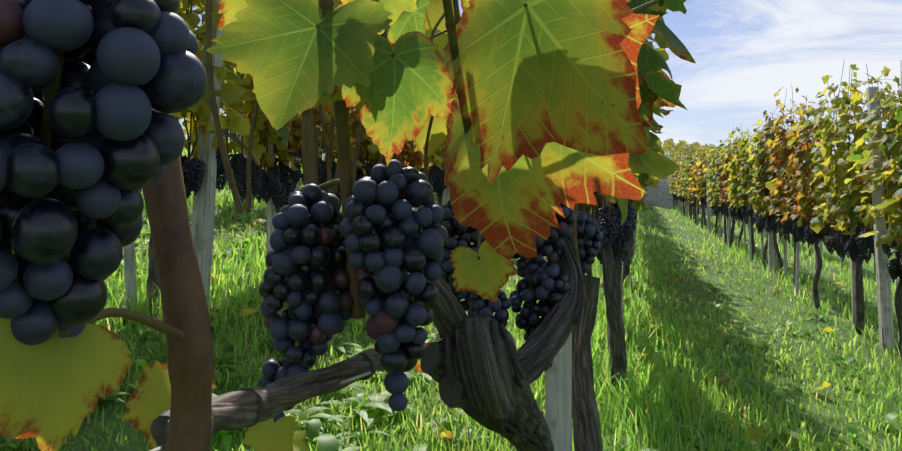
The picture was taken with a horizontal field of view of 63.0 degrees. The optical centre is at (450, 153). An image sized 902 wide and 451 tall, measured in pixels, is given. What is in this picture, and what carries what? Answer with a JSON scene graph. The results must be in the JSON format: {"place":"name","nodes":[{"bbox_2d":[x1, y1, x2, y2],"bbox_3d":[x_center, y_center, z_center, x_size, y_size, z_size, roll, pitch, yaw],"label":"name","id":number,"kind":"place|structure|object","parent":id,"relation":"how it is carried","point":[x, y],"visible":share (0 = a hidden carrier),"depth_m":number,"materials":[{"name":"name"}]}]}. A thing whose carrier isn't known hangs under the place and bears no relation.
{"place":"outdoors","nodes":[
{"label":"outdoors","id":0,"kind":"place"},
{"bbox_2d":[150,256,556,450],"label":"wooden post","id":1,"kind":"object","parent":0,"point":[551,396],"visible":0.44,"depth_m":2.15,"materials":[{"name":"grey wood"}]},
{"bbox_2d":[0,138,901,450],"bbox_3d":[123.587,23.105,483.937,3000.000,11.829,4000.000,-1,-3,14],"label":"ground","id":2,"kind":"structure","parent":0,"point":[692,302],"depth_m":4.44,"materials":[{"name":"green plant"}]},
{"bbox_2d":[123,0,449,310],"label":"posts","id":3,"kind":"object","parent":2,"relation":"on","point":[203,216],"visible":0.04,"depth_m":3.45,"materials":[{"name":"grey wood"}]},
{"bbox_2d":[190,33,441,178],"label":"wires","id":4,"kind":"object","parent":3,"relation":"attached to","point":[268,120],"depth_m":4.05,"materials":[{"name":"grey metal"}]},
{"bbox_2d":[146,0,445,315],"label":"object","id":5,"kind":"object","parent":2,"relation":"on","point":[234,95],"depth_m":3.84,"materials":[{"name":"green plant"}]},
{"bbox_2d":[176,0,442,187],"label":"leaves","id":6,"kind":"object","parent":5,"relation":"attached to","point":[289,145],"visible":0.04,"depth_m":4.05,"materials":[{"name":"green plant"}]},
{"bbox_2d":[138,147,447,212],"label":"grapes","id":7,"kind":"object","parent":6,"relation":"attached to","point":[275,190],"visible":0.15,"depth_m":4.08,"materials":[{"name":"food"}]},
{"bbox_2d":[200,36,413,143],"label":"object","id":8,"kind":"object","parent":2,"relation":"on","point":[224,108],"depth_m":10.61,"materials":[{"name":"green plant"}]},
{"bbox_2d":[179,71,442,205],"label":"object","id":9,"kind":"object","parent":2,"relation":"on","point":[252,197],"depth_m":7.75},
{"bbox_2d":[238,90,419,206],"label":"posts","id":10,"kind":"object","parent":2,"relation":"on","point":[297,186],"depth_m":7.55,"materials":[{"name":"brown wood"}]},
{"bbox_2d":[0,0,658,450],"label":"vine","id":11,"kind":"object","parent":2,"relation":"on","point":[548,90],"depth_m":0.58,"materials":[{"name":"green plant"}]},
{"bbox_2d":[0,0,206,344],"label":"grape bunch","id":12,"kind":"object","parent":11,"relation":"attached to","point":[133,73],"visible":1,"depth_m":0.22,"materials":[{"name":"food"}]},
{"bbox_2d":[34,0,659,450],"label":"vine canes","id":13,"kind":"object","parent":11,"relation":"attached to","point":[194,418],"visible":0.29,"depth_m":0.32,"materials":[{"name":"brown wood"}]},
{"bbox_2d":[258,159,602,422],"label":"grape bunches","id":14,"kind":"object","parent":11,"relation":"attached to","point":[372,228],"visible":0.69,"depth_m":0.54,"materials":[{"name":"food"}]},
{"bbox_2d":[0,205,851,450],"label":"fallen leaves","id":15,"kind":"object","parent":2,"relation":"on","point":[301,445],"visible":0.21,"depth_m":3.45,"materials":[{"name":"yellow plant"}]},
{"bbox_2d":[557,197,637,450],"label":"row posts","id":16,"kind":"object","parent":2,"relation":"on","point":[564,398],"visible":0.02,"depth_m":1.77,"materials":[{"name":"grey wood"}]},
{"bbox_2d":[549,21,663,367],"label":"canes","id":17,"kind":"object","parent":2,"relation":"on","point":[584,207],"depth_m":1.88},
{"bbox_2d":[590,195,635,265],"bbox_3d":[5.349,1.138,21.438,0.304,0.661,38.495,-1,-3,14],"label":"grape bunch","id":18,"kind":"object","parent":17,"relation":"attached to","point":[617,235],"visible":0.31,"depth_m":2.86,"materials":[{"name":"food"}]},
{"bbox_2d":[572,0,695,450],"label":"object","id":19,"kind":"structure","parent":2,"relation":"on","point":[586,426],"depth_m":1.83,"materials":[{"name":"green plant"}]},
{"bbox_2d":[661,139,815,187],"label":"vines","id":20,"kind":"object","parent":2,"relation":"on","point":[691,151],"visible":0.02,"depth_m":84.98,"materials":[{"name":"green plant"}]},
{"bbox_2d":[658,137,810,191],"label":"trees","id":21,"kind":"object","parent":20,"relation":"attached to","point":[684,151],"visible":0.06,"depth_m":82.59,"materials":[{"name":"green plant"}]},
{"bbox_2d":[643,176,893,236],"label":"stone wall","id":22,"kind":"structure","parent":2,"relation":"on","point":[660,195],"depth_m":40.12,"materials":[{"name":"grey stone"}]},
{"bbox_2d":[712,208,850,273],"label":"posts","id":23,"kind":"object","parent":2,"relation":"on","point":[764,233],"visible":0.04,"depth_m":16.45,"materials":[{"name":"wood"}]},
{"bbox_2d":[669,64,901,361],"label":"grapevines","id":24,"kind":"object","parent":2,"relation":"on","point":[689,186],"depth_m":7.03,"materials":[{"name":"green plant"}]},
{"bbox_2d":[673,60,901,258],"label":"leaves","id":25,"kind":"object","parent":24,"relation":"attached to","point":[856,231],"visible":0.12,"depth_m":6.88,"materials":[{"name":"green plant"}]},
{"bbox_2d":[672,194,901,281],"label":"grape bunches","id":26,"kind":"object","parent":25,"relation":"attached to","point":[843,245],"visible":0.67,"depth_m":7.35,"materials":[{"name":"food"}]},
{"bbox_2d":[673,87,901,352],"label":"posts","id":27,"kind":"object","parent":2,"relation":"on","point":[885,318],"visible":0.29,"depth_m":5.62,"materials":[{"name":"grey wood"}]},
{"bbox_2d":[697,104,900,253],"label":"wires","id":28,"kind":"object","parent":27,"relation":"attached to","point":[835,164],"visible":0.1,"depth_m":6.75,"materials":[{"name":"grey metal"}]},
{"bbox_2d":[711,151,899,281],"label":"grapevines","id":29,"kind":"object","parent":2,"relation":"on","point":[808,245],"depth_m":14.51,"materials":[{"name":"green plant"}]},
{"bbox_2d":[435,332,514,341],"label":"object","id":30,"kind":"object","parent":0,"point":[437,338],"visible":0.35,"depth_m":0.72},
{"bbox_2d":[179,0,901,162],"label":"sky","id":31,"kind":"structure","parent":0,"point":[743,52],"materials":[{"name":"blue"}]},
{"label":"canes","id":32,"kind":"object","parent":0,"visible":0},
{"bbox_2d":[238,134,431,171],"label":"grapes","id":33,"kind":"object","parent":32,"relation":"attached to","point":[300,157],"depth_m":8.75,"materials":[{"name":"food"}]},
{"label":"canes","id":34,"kind":"object","parent":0,"visible":0},
{"bbox_2d":[223,129,442,166],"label":"grapes","id":35,"kind":"object","parent":34,"relation":"attached to","point":[235,134],"depth_m":10.96,"materials":[{"name":"food"}]},
{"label":"canes","id":36,"kind":"object","parent":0,"visible":0},
{"bbox_2d":[730,203,897,244],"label":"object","id":37,"kind":"object","parent":36,"relation":"attached to","point":[827,227],"visible":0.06,"depth_m":14.49,"materials":[{"name":"food"}]}
]}

